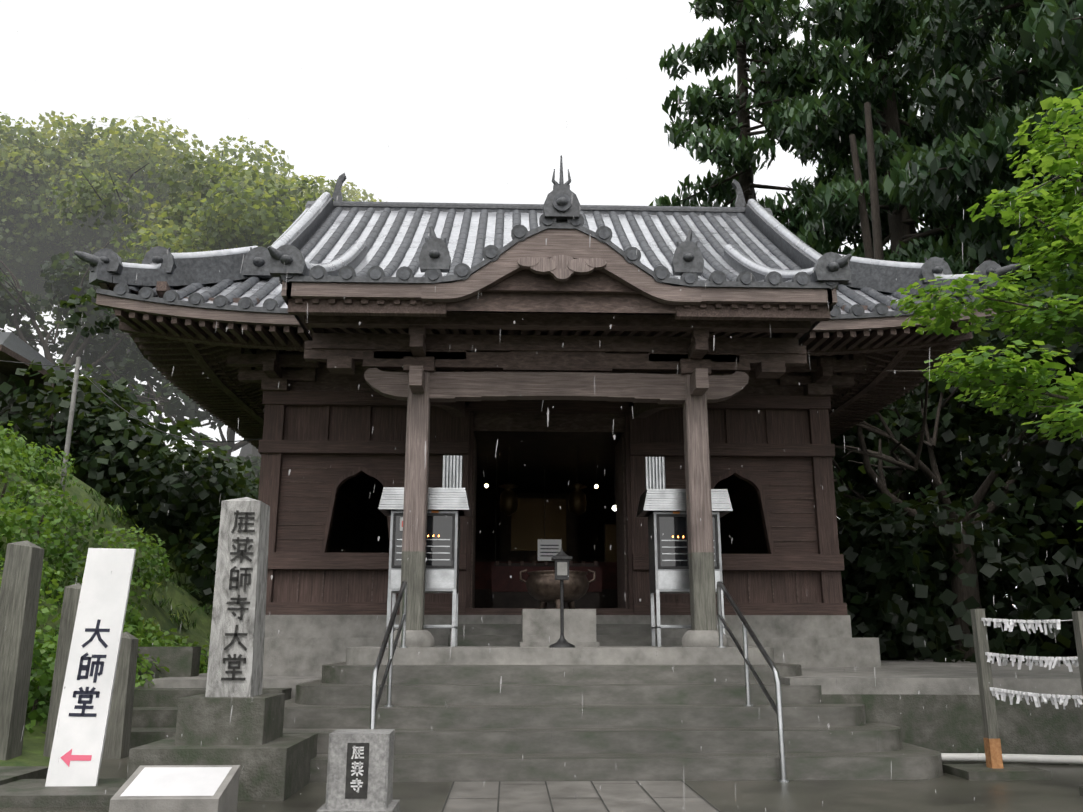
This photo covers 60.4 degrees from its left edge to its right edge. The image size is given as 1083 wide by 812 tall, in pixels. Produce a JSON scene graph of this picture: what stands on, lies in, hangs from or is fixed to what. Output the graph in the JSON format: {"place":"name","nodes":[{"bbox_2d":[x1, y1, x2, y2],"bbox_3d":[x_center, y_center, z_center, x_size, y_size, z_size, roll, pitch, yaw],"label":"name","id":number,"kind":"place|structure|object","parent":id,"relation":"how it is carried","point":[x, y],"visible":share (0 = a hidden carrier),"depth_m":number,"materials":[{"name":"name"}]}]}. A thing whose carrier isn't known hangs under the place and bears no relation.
{"place":"outdoors","nodes":[
{"label":"outdoors","id":0,"kind":"place"},
{"bbox_2d":[0,455,217,765],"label":"grassy hillside","id":1,"kind":"structure","parent":0,"point":[33,748],"depth_m":16.60,"materials":[{"name":"green plant"}]},
{"bbox_2d":[0,289,43,330],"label":"broadleaf tree","id":2,"kind":"object","parent":1,"relation":"on","point":[35,307],"depth_m":28.65,"materials":[{"name":"green plant"}]},
{"bbox_2d":[0,332,92,456],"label":"hill shed","id":3,"kind":"structure","parent":1,"relation":"on","point":[14,347],"depth_m":21.34,"materials":[{"name":"stone"}]},
{"bbox_2d":[0,112,113,316],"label":"broadleaf tree","id":4,"kind":"object","parent":1,"relation":"on","point":[5,141],"depth_m":36.86,"materials":[{"name":"green plant"}]},
{"bbox_2d":[59,357,80,498],"bbox_3d":[-8.214,0.545,16.166,0.083,2.900,0.083,6,-15,-24],"label":"utility pole","id":5,"kind":"object","parent":1,"relation":"on","point":[72,410],"visible":0.59,"depth_m":16.22,"materials":[{"name":"concrete"}]},
{"bbox_2d":[0,360,262,441],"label":"cable","id":6,"kind":"object","parent":5,"relation":"attached to","point":[128,412],"visible":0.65,"depth_m":15.39,"materials":[{"name":"black metal"}]},
{"bbox_2d":[0,242,161,384],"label":"broadleaf tree","id":7,"kind":"object","parent":1,"relation":"on","point":[85,343],"visible":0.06,"depth_m":27.74,"materials":[{"name":"green plant"}]},
{"bbox_2d":[5,134,181,310],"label":"broadleaf tree","id":8,"kind":"object","parent":1,"relation":"on","point":[120,247],"depth_m":46.40,"materials":[{"name":"green plant"}]},
{"bbox_2d":[0,456,212,700],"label":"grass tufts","id":9,"kind":"object","parent":1,"relation":"on","point":[183,617],"visible":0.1,"depth_m":16.72,"materials":[{"name":"green plant"}]},
{"bbox_2d":[0,110,287,402],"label":"broadleaf tree","id":10,"kind":"object","parent":1,"relation":"on","point":[86,201],"depth_m":36.47,"materials":[{"name":"green plant"}]},
{"bbox_2d":[92,356,248,461],"bbox_3d":[-9.818,0.568,28.325,7.516,5.987,7.159,0,-14,-2],"label":"broadleaf tree","id":11,"kind":"object","parent":1,"relation":"on","point":[175,408],"depth_m":27.39,"materials":[{"name":"green plant"}]},
{"bbox_2d":[85,151,354,477],"bbox_3d":[-11.211,-2.491,36.485,12.966,13.879,13.984,0,-14,-2],"label":"broadleaf tree","id":12,"kind":"object","parent":1,"relation":"on","point":[202,220],"depth_m":33.31,"materials":[{"name":"green plant"}]},
{"bbox_2d":[232,454,260,490],"bbox_3d":[-6.841,3.137,29.296,6.526,6.646,7.590,7,-16,-25],"label":"shrub","id":13,"kind":"object","parent":1,"relation":"on","point":[255,462],"depth_m":27.48,"materials":[{"name":"green plant"}]},
{"bbox_2d":[156,136,381,459],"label":"broadleaf tree","id":14,"kind":"object","parent":1,"relation":"on","point":[284,164],"depth_m":44.18,"materials":[{"name":"green plant"}]},
{"bbox_2d":[0,0,380,460],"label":"rain","id":15,"kind":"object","parent":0,"point":[174,110],"depth_m":35.96,"materials":[{"name":"liquid"}]},
{"bbox_2d":[0,0,1079,607],"label":"sky","id":16,"kind":"structure","parent":0,"point":[440,67],"materials":[{"name":"white"}]},
{"bbox_2d":[0,756,1082,811],"bbox_3d":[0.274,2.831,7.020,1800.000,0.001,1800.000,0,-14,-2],"label":"ground","id":17,"kind":"structure","parent":0,"point":[1058,792],"depth_m":6.39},
{"bbox_2d":[0,766,125,807],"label":"sign base stones","id":18,"kind":"object","parent":17,"relation":"on","point":[22,786],"visible":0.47,"depth_m":6.11,"materials":[{"name":"grey stone"}]},
{"bbox_2d":[45,548,135,785],"bbox_3d":[-3.193,1.830,6.619,0.368,1.642,0.198,0,-14,-2],"label":"signboard","id":19,"kind":"object","parent":18,"relation":"on","point":[82,719],"visible":0.94,"depth_m":6.59},
{"bbox_2d":[0,540,138,760],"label":"stone posts","id":20,"kind":"object","parent":17,"relation":"on","point":[21,583],"visible":0.65,"depth_m":8.10,"materials":[{"name":"grey stone"}]},
{"bbox_2d":[0,421,209,732],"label":"slope shrubs","id":21,"kind":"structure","parent":17,"relation":"on","point":[19,454],"depth_m":12.77,"materials":[{"name":"green plant"}]},
{"bbox_2d":[41,647,291,748],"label":"side steps","id":22,"kind":"structure","parent":17,"relation":"on","point":[154,716],"depth_m":9.95,"materials":[{"name":"stone"}]},
{"bbox_2d":[109,765,239,811],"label":"ground plaque","id":23,"kind":"object","parent":17,"relation":"on","point":[179,788],"visible":1,"depth_m":5.35,"materials":[{"name":"stone"}]},
{"bbox_2d":[126,497,317,801],"bbox_3d":[-2.245,1.719,6.901,1.040,2.100,1.040,0,-14,-2],"label":"stone monument","id":24,"kind":"object","parent":17,"relation":"on","point":[268,755],"visible":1,"depth_m":6.67,"materials":[{"name":"grey stone"}]},
{"bbox_2d":[316,729,399,811],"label":"stone marker","id":25,"kind":"object","parent":17,"relation":"on","point":[359,778],"visible":1,"depth_m":5.52,"materials":[{"name":"stone"}]},
{"bbox_2d":[0,359,1082,663],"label":"thicket tree","id":26,"kind":"object","parent":17,"relation":"on","point":[884,581],"visible":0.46,"depth_m":16.78,"materials":[{"name":"green plant"}]},
{"bbox_2d":[441,780,719,811],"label":"walkway","id":27,"kind":"structure","parent":17,"relation":"on","point":[592,796],"depth_m":6.28,"materials":[{"name":"stone"}]},
{"bbox_2d":[283,646,942,782],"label":"steps","id":28,"kind":"structure","parent":17,"relation":"on","point":[652,713],"depth_m":7.81,"materials":[{"name":"stone"}]},
{"bbox_2d":[370,581,407,728],"bbox_3d":[-1.306,2.271,8.033,0.090,1.619,2.010,0,-14,-2],"label":"handrail","id":29,"kind":"object","parent":28,"relation":"on","point":[389,636],"visible":0.69,"depth_m":7.98,"materials":[{"name":"silver metal"}]},
{"bbox_2d":[378,455,470,646],"bbox_3d":[-1.338,1.618,10.697,1.020,2.220,0.610,0,-14,-2],"label":"candle stand","id":30,"kind":"object","parent":28,"relation":"on","point":[448,503],"visible":0.83,"depth_m":10.52,"materials":[{"name":"silver metal"}]},
{"bbox_2d":[519,569,599,646],"bbox_3d":[0.183,2.275,10.508,0.867,0.855,0.780,0,-14,-2],"label":"incense burner","id":31,"kind":"object","parent":28,"relation":"on","point":[540,625],"visible":0.92,"depth_m":10.14,"materials":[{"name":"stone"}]},
{"bbox_2d":[549,547,574,647],"bbox_3d":[0.205,1.910,9.332,0.260,0.990,0.260,0,-14,-2],"label":"lamp stand","id":32,"kind":"object","parent":28,"relation":"on","point":[561,559],"visible":1,"depth_m":9.32,"materials":[{"name":"black metal"}]},
{"bbox_2d":[636,457,732,646],"bbox_3d":[1.660,1.643,10.796,1.020,2.220,0.610,0,-14,-2],"label":"candle stand","id":33,"kind":"object","parent":28,"relation":"on","point":[662,508],"visible":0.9,"depth_m":10.62,"materials":[{"name":"silver metal"}]},
{"bbox_2d":[717,581,789,781],"bbox_3d":[1.792,2.297,8.135,0.090,1.619,2.010,0,-14,-2],"label":"handrail","id":34,"kind":"object","parent":28,"relation":"on","point":[777,707],"visible":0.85,"depth_m":7.96,"materials":[{"name":"silver metal"}]},
{"bbox_2d":[143,657,1082,755],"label":"terrace","id":35,"kind":"structure","parent":17,"relation":"on","point":[924,717],"depth_m":8.30,"materials":[{"name":"stone"}]},
{"bbox_2d":[263,615,880,675],"bbox_3d":[-0.010,4.210,15.283,8.280,1.340,8.810,0,-14,-2],"label":"stone foundation","id":36,"kind":"object","parent":35,"relation":"on","point":[304,645],"visible":0.33,"depth_m":11.71,"materials":[{"name":"grey stone"}]},
{"bbox_2d":[304,312,810,646],"bbox_3d":[0.154,1.041,11.108,5.732,3.540,2.766,0,-14,-2],"label":"temple porch","id":37,"kind":"object","parent":36,"relation":"on","point":[539,367],"visible":0.88,"depth_m":10.45,"materials":[{"name":"brown wood"}]},
{"bbox_2d":[831,389,932,511],"bbox_3d":[6.283,2.884,25.189,8.083,8.755,6.836,0,-14,-2],"label":"understorey tree","id":38,"kind":"object","parent":17,"relation":"on","point":[851,472],"visible":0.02,"depth_m":23.29,"materials":[{"name":"green plant"}]},
{"bbox_2d":[831,328,1068,537],"bbox_3d":[8.446,1.672,21.043,8.060,9.155,6.879,-6,-15,21],"label":"understorey tree","id":39,"kind":"object","parent":17,"relation":"on","point":[848,439],"visible":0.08,"depth_m":19.45,"materials":[{"name":"green plant"}]},
{"bbox_2d":[834,300,1082,659],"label":"understorey tree","id":40,"kind":"object","parent":17,"relation":"on","point":[929,455],"visible":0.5,"depth_m":17.63,"materials":[{"name":"green plant"}]},
{"bbox_2d":[838,102,1079,656],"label":"tree trunks","id":41,"kind":"object","parent":17,"relation":"on","point":[877,252],"visible":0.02,"depth_m":22.68,"materials":[{"name":"brown plant"}]},
{"bbox_2d":[890,86,1082,529],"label":"maple tree","id":42,"kind":"object","parent":17,"relation":"on","point":[1065,218],"visible":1,"depth_m":8.70,"materials":[{"name":"green plant"}]},
{"bbox_2d":[941,753,1082,763],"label":"ground pipe","id":43,"kind":"object","parent":17,"relation":"on","point":[1013,758],"visible":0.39,"depth_m":7.95,"materials":[{"name":"grey plastic"}]},
{"bbox_2d":[942,609,1082,795],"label":"omikuji rack","id":44,"kind":"object","parent":17,"relation":"on","point":[994,767],"visible":0.98,"depth_m":7.27,"materials":[{"name":"wood"}]},
{"bbox_2d":[976,286,1082,498],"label":"understorey tree","id":45,"kind":"object","parent":17,"relation":"on","point":[1076,350],"visible":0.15,"depth_m":15.27,"materials":[{"name":"green plant"}]},
{"bbox_2d":[1016,0,1082,268],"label":"conifer tree","id":46,"kind":"object","parent":17,"relation":"on","point":[1066,29],"visible":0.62,"depth_m":14.79,"materials":[{"name":"green plant"}]},
{"bbox_2d":[16,35,1081,809],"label":"rain streaks","id":47,"kind":"object","parent":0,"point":[548,417],"visible":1,"depth_m":1.89,"materials":[{"name":"liquid"}]},
{"bbox_2d":[538,539,560,560],"bbox_3d":[0.114,2.055,13.266,0.340,0.300,0.055,0,-14,-2],"label":"notice board","id":48,"kind":"object","parent":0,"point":[548,549],"visible":0.79,"depth_m":13.25,"materials":[{"name":"white paper"}]},
{"bbox_2d":[258,391,847,614],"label":"temple walls","id":49,"kind":"structure","parent":0,"point":[309,439],"depth_m":12.51,"materials":[{"name":"brown wood"}]},
{"bbox_2d":[263,409,767,607],"bbox_3d":[-0.024,2.237,16.215,7.840,2.980,7.520,0,-14,-2],"label":"dark interior","id":50,"kind":"object","parent":49,"relation":"in","point":[580,521],"visible":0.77,"depth_m":16.86,"materials":[{"name":"black"}]},
{"bbox_2d":[484,436,615,562],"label":"interior lights","id":51,"kind":"object","parent":50,"relation":"in","point":[595,486],"visible":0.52,"depth_m":15.68},
{"bbox_2d":[96,229,996,448],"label":"roof eaves","id":52,"kind":"object","parent":49,"relation":"on","point":[853,369],"visible":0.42,"depth_m":11.51,"materials":[{"name":"brown wood"}]},
{"bbox_2d":[74,155,1020,342],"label":"temple roof","id":53,"kind":"structure","parent":49,"relation":"on","point":[338,240],"depth_m":12.70,"materials":[{"name":"grey tile"}]},
{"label":"forest floor","id":54,"kind":"structure","parent":0,"visible":0},
{"bbox_2d":[649,0,849,253],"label":"conifer tree","id":55,"kind":"object","parent":54,"relation":"on","point":[720,142],"visible":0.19,"depth_m":36.40,"materials":[{"name":"green plant"}]},
{"bbox_2d":[766,0,1034,650],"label":"conifer tree","id":56,"kind":"object","parent":54,"relation":"on","point":[880,28],"visible":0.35,"depth_m":26.23,"materials":[{"name":"green plant"}]},
{"bbox_2d":[813,3,1041,590],"bbox_3d":[14.029,-7.861,32.531,9.028,31.426,10.168,0,-14,-2],"label":"conifer tree","id":57,"kind":"object","parent":54,"relation":"on","point":[1001,41],"depth_m":31.75,"materials":[{"name":"green plant"}]},
{"bbox_2d":[855,346,1070,603],"bbox_3d":[11.535,2.622,22.464,8.400,8.053,7.846,11,-18,-37],"label":"understorey tree","id":58,"kind":"object","parent":54,"relation":"on","point":[870,442],"visible":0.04,"depth_m":21.73,"materials":[{"name":"green plant"}]},
{"bbox_2d":[882,0,1082,490],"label":"conifer tree","id":59,"kind":"object","parent":54,"relation":"on","point":[947,171],"visible":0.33,"depth_m":20.14,"materials":[{"name":"green plant"}]},
{"bbox_2d":[985,4,1079,184],"bbox_3d":[18.941,-7.286,36.333,8.489,31.591,9.833,0,-14,-2],"label":"conifer tree","id":60,"kind":"object","parent":54,"relation":"on","point":[1021,104],"depth_m":35.79,"materials":[{"name":"green plant"}]}
]}

